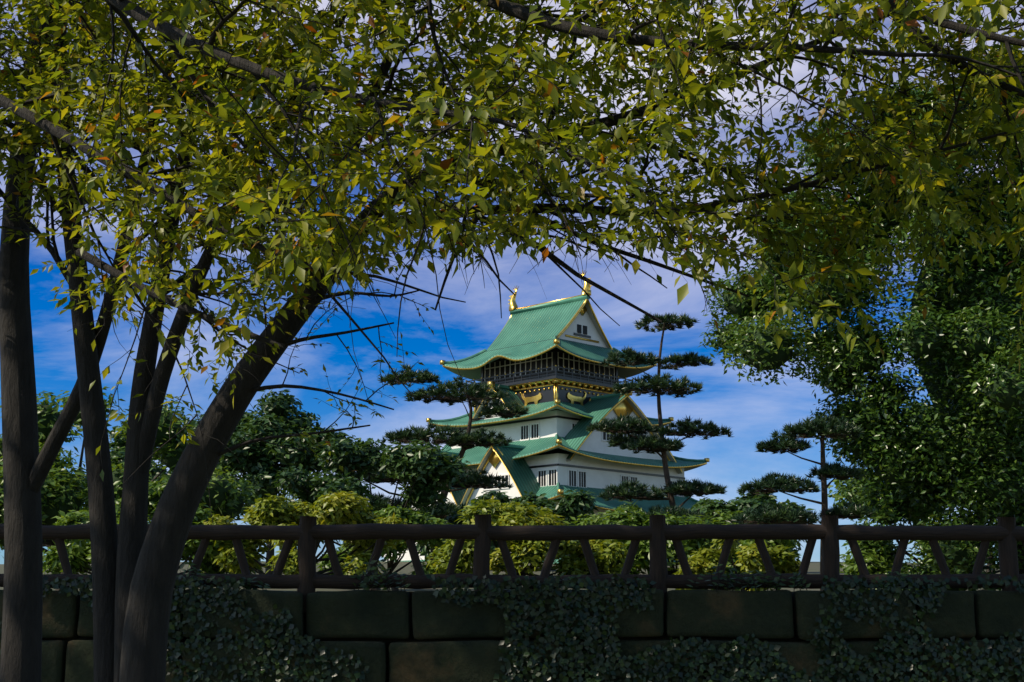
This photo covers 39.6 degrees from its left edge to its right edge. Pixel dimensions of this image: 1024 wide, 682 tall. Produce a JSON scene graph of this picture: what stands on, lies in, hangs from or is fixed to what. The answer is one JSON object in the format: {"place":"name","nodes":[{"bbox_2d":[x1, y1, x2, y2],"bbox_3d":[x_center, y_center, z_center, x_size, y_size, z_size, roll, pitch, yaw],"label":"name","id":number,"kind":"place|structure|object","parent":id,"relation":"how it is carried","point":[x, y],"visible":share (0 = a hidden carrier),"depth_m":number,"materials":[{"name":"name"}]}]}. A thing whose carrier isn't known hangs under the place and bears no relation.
{"place":"outdoors","nodes":[
{"label":"outdoors","id":0,"kind":"place"},
{"bbox_2d":[0,561,999,595],"bbox_3d":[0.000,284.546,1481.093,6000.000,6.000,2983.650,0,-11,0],"label":"ground","id":1,"kind":"structure","parent":0,"point":[814,568],"depth_m":87.62,"materials":[{"name":"grey plant"}]},
{"bbox_2d":[68,430,164,502],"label":"tree trunk","id":2,"kind":"object","parent":1,"relation":"on","point":[121,445],"visible":0.04,"depth_m":68.91,"materials":[{"name":"brown plant"}]},
{"bbox_2d":[39,412,168,511],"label":"tree leaves","id":3,"kind":"object","parent":2,"relation":"attached to","point":[116,449],"visible":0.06,"depth_m":69.07,"materials":[{"name":"green plant"}]},
{"bbox_2d":[0,386,261,589],"bbox_3d":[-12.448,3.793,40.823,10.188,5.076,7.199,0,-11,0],"label":"tree leaves","id":4,"kind":"object","parent":1,"relation":"on","point":[83,493],"visible":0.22,"depth_m":41.05,"materials":[{"name":"green plant"}]},
{"bbox_2d":[47,490,225,573],"bbox_3d":[-7.545,4.258,29.456,4.308,2.397,2.152,0,-11,0],"label":"bush","id":5,"kind":"object","parent":1,"relation":"on","point":[157,498],"visible":0.08,"depth_m":29.39,"materials":[{"name":"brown plant"}]},
{"bbox_2d":[43,478,271,574],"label":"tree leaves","id":6,"kind":"object","parent":5,"relation":"on","point":[78,548],"visible":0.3,"depth_m":29.23,"materials":[{"name":"green plant"}]},
{"bbox_2d":[216,396,336,574],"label":"tree trunk","id":7,"kind":"object","parent":1,"relation":"on","point":[270,553],"visible":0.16,"depth_m":53.63,"materials":[{"name":"green plant"}]},
{"bbox_2d":[187,388,355,503],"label":"tree leaves","id":8,"kind":"object","parent":7,"relation":"attached to","point":[254,430],"visible":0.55,"depth_m":53.41,"materials":[{"name":"green plant"}]},
{"bbox_2d":[215,501,394,574],"bbox_3d":[-4.161,4.161,28.336,3.825,2.073,2.124,0,-11,0],"label":"bush","id":9,"kind":"object","parent":1,"relation":"on","point":[276,514],"visible":0.23,"depth_m":28.56,"materials":[{"name":"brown plant"}]},
{"bbox_2d":[203,491,407,574],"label":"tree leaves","id":10,"kind":"object","parent":9,"relation":"on","point":[357,504],"visible":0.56,"depth_m":28.28,"materials":[{"name":"green plant"}]},
{"bbox_2d":[285,446,462,589],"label":"tree trunk","id":11,"kind":"object","parent":1,"relation":"on","point":[420,499],"visible":0.22,"depth_m":47.20,"materials":[{"name":"brown plant"}]},
{"bbox_2d":[273,437,471,547],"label":"tree leaves","id":12,"kind":"object","parent":11,"relation":"on","point":[319,484],"visible":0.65,"depth_m":47.09,"materials":[{"name":"green plant"}]},
{"bbox_2d":[340,513,437,589],"bbox_3d":[-3.389,5.759,37.341,2.996,2.477,1.443,-2,-11,9],"label":"bush","id":13,"kind":"object","parent":1,"relation":"on","point":[391,565],"visible":0.2,"depth_m":37.39,"materials":[{"name":"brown plant"}]},
{"bbox_2d":[316,504,450,574],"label":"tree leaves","id":14,"kind":"object","parent":13,"relation":"attached to","point":[412,518],"visible":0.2,"depth_m":36.93,"materials":[{"name":"green plant"}]},
{"bbox_2d":[312,377,519,563],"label":"pine trunk","id":15,"kind":"object","parent":1,"relation":"on","point":[441,442],"visible":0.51,"depth_m":55.12,"materials":[{"name":"green plant"}]},
{"bbox_2d":[309,363,529,519],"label":"pine needles","id":16,"kind":"object","parent":15,"relation":"attached to","point":[475,478],"visible":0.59,"depth_m":54.73,"materials":[{"name":"green plant"}]},
{"bbox_2d":[442,508,621,589],"bbox_3d":[0.412,4.826,32.243,4.194,2.262,2.158,0,-11,0],"label":"bush","id":17,"kind":"object","parent":1,"relation":"on","point":[501,566],"visible":0.16,"depth_m":31.96,"materials":[{"name":"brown plant"}]},
{"bbox_2d":[426,495,633,589],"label":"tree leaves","id":18,"kind":"object","parent":17,"relation":"attached to","point":[526,514],"visible":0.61,"depth_m":31.94,"materials":[{"name":"green plant"}]},
{"bbox_2d":[384,270,709,563],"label":"japanese castle","id":19,"kind":"structure","parent":1,"relation":"on","point":[541,361],"depth_m":145.11,"materials":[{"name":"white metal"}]},
{"bbox_2d":[595,322,726,521],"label":"pine trunk","id":20,"kind":"object","parent":1,"relation":"on","point":[663,456],"visible":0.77,"depth_m":62.13,"materials":[{"name":"green plant"}]},
{"bbox_2d":[584,312,734,520],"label":"pine needles","id":21,"kind":"object","parent":20,"relation":"attached to","point":[623,422],"visible":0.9,"depth_m":61.88,"materials":[{"name":"green plant"}]},
{"bbox_2d":[592,517,788,590],"bbox_3d":[4.377,5.422,35.042,5.329,2.306,2.944,0,-11,0],"label":"bush","id":22,"kind":"object","parent":1,"relation":"on","point":[671,572],"visible":0.13,"depth_m":34.50,"materials":[{"name":"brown plant"}]},
{"bbox_2d":[564,503,802,590],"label":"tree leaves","id":23,"kind":"object","parent":22,"relation":"on","point":[628,513],"visible":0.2,"depth_m":34.56,"materials":[{"name":"green plant"}]},
{"bbox_2d":[692,553,788,589],"bbox_3d":[4.776,4.707,29.325,2.439,1.383,1.588,0,-11,0],"label":"bush","id":24,"kind":"object","parent":1,"relation":"on","point":[736,573],"visible":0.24,"depth_m":29.52,"materials":[{"name":"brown plant"}]},
{"bbox_2d":[673,539,800,590],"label":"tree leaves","id":25,"kind":"object","parent":24,"relation":"attached to","point":[699,562],"visible":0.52,"depth_m":29.02,"materials":[{"name":"green plant"}]},
{"bbox_2d":[738,427,862,589],"bbox_3d":[4.990,2.864,24.310,2.332,3.032,1.115,2,-11,-10],"label":"pine trunk","id":26,"kind":"object","parent":1,"relation":"on","point":[824,495],"visible":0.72,"depth_m":24.42,"materials":[{"name":"green plant"}]},
{"bbox_2d":[727,413,875,523],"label":"pine needles","id":27,"kind":"object","parent":26,"relation":"on","point":[822,424],"visible":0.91,"depth_m":24.29,"materials":[{"name":"green plant"}]},
{"bbox_2d":[699,43,1023,590],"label":"camphor tree","id":28,"kind":"object","parent":1,"relation":"on","point":[962,477],"depth_m":25.81,"materials":[{"name":"green plant"}]},
{"bbox_2d":[845,480,999,589],"bbox_3d":[9.561,4.049,30.314,5.147,3.203,2.457,2,-11,-8],"label":"bush","id":29,"kind":"object","parent":1,"relation":"on","point":[907,554],"visible":0.02,"depth_m":30.32,"materials":[{"name":"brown plant"}]},
{"bbox_2d":[828,452,1008,589],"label":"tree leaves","id":30,"kind":"object","parent":29,"relation":"attached to","point":[872,555],"visible":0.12,"depth_m":29.96,"materials":[{"name":"green plant"}]},
{"bbox_2d":[917,414,994,590],"bbox_3d":[11.836,3.711,35.603,3.772,5.754,1.954,0,-11,0],"label":"tree trunk","id":31,"kind":"object","parent":1,"relation":"on","point":[966,521],"depth_m":35.56,"materials":[{"name":"brown plant"}]},
{"bbox_2d":[902,399,948,439],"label":"tree leaves","id":32,"kind":"object","parent":31,"relation":"attached to","point":[921,411],"visible":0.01,"depth_m":36.11,"materials":[{"name":"green plant"}]},
{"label":"tree trunk","id":33,"kind":"object","parent":1,"relation":"on","visible":0},
{"bbox_2d":[416,490,538,559],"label":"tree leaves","id":34,"kind":"object","parent":33,"relation":"attached to","point":[498,495],"visible":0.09,"depth_m":94.33,"materials":[{"name":"green plant"}]},
{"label":"tree trunk","id":35,"kind":"object","parent":1,"relation":"on","visible":0},
{"bbox_2d":[690,490,814,553],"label":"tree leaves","id":36,"kind":"object","parent":35,"relation":"attached to","point":[743,501],"visible":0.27,"depth_m":87.85,"materials":[{"name":"green plant"}]},
{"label":"pine trunk","id":37,"kind":"object","parent":1,"relation":"on","visible":0},
{"bbox_2d":[149,421,254,502],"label":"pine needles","id":38,"kind":"object","parent":37,"relation":"on","point":[159,477],"visible":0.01,"depth_m":59.31,"materials":[{"name":"green plant"}]},
{"bbox_2d":[0,0,1023,681],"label":"tree","id":39,"kind":"object","parent":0,"point":[226,108],"depth_m":9.05,"materials":[{"name":"green plant"}]},
{"bbox_2d":[0,589,1023,681],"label":"stone wall","id":40,"kind":"structure","parent":0,"point":[735,614],"depth_m":15.69,"materials":[{"name":"grey stone"}]},
{"bbox_2d":[0,554,1023,681],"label":"wall ivy leaves","id":41,"kind":"object","parent":40,"relation":"on","point":[697,657],"visible":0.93,"depth_m":15.59,"materials":[{"name":"green plant"}]},
{"bbox_2d":[0,514,1023,611],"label":"log fence","id":42,"kind":"object","parent":40,"relation":"on","point":[1006,533],"visible":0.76,"depth_m":16.02,"materials":[{"name":"brown wood"}]},
{"bbox_2d":[0,0,1023,563],"label":"sky","id":43,"kind":"structure","parent":0,"point":[752,412],"materials":[{"name":"blue"}]},
{"bbox_2d":[181,561,908,591],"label":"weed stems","id":44,"kind":"object","parent":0,"point":[372,589],"visible":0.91,"depth_m":15.81,"materials":[{"name":"green plant"}]},
{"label":"tree trunk","id":45,"kind":"object","parent":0,"visible":0},
{"bbox_2d":[519,489,645,559],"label":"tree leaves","id":46,"kind":"object","parent":45,"relation":"attached to","point":[564,509],"visible":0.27,"depth_m":72.45,"materials":[{"name":"green plant"}]}
]}

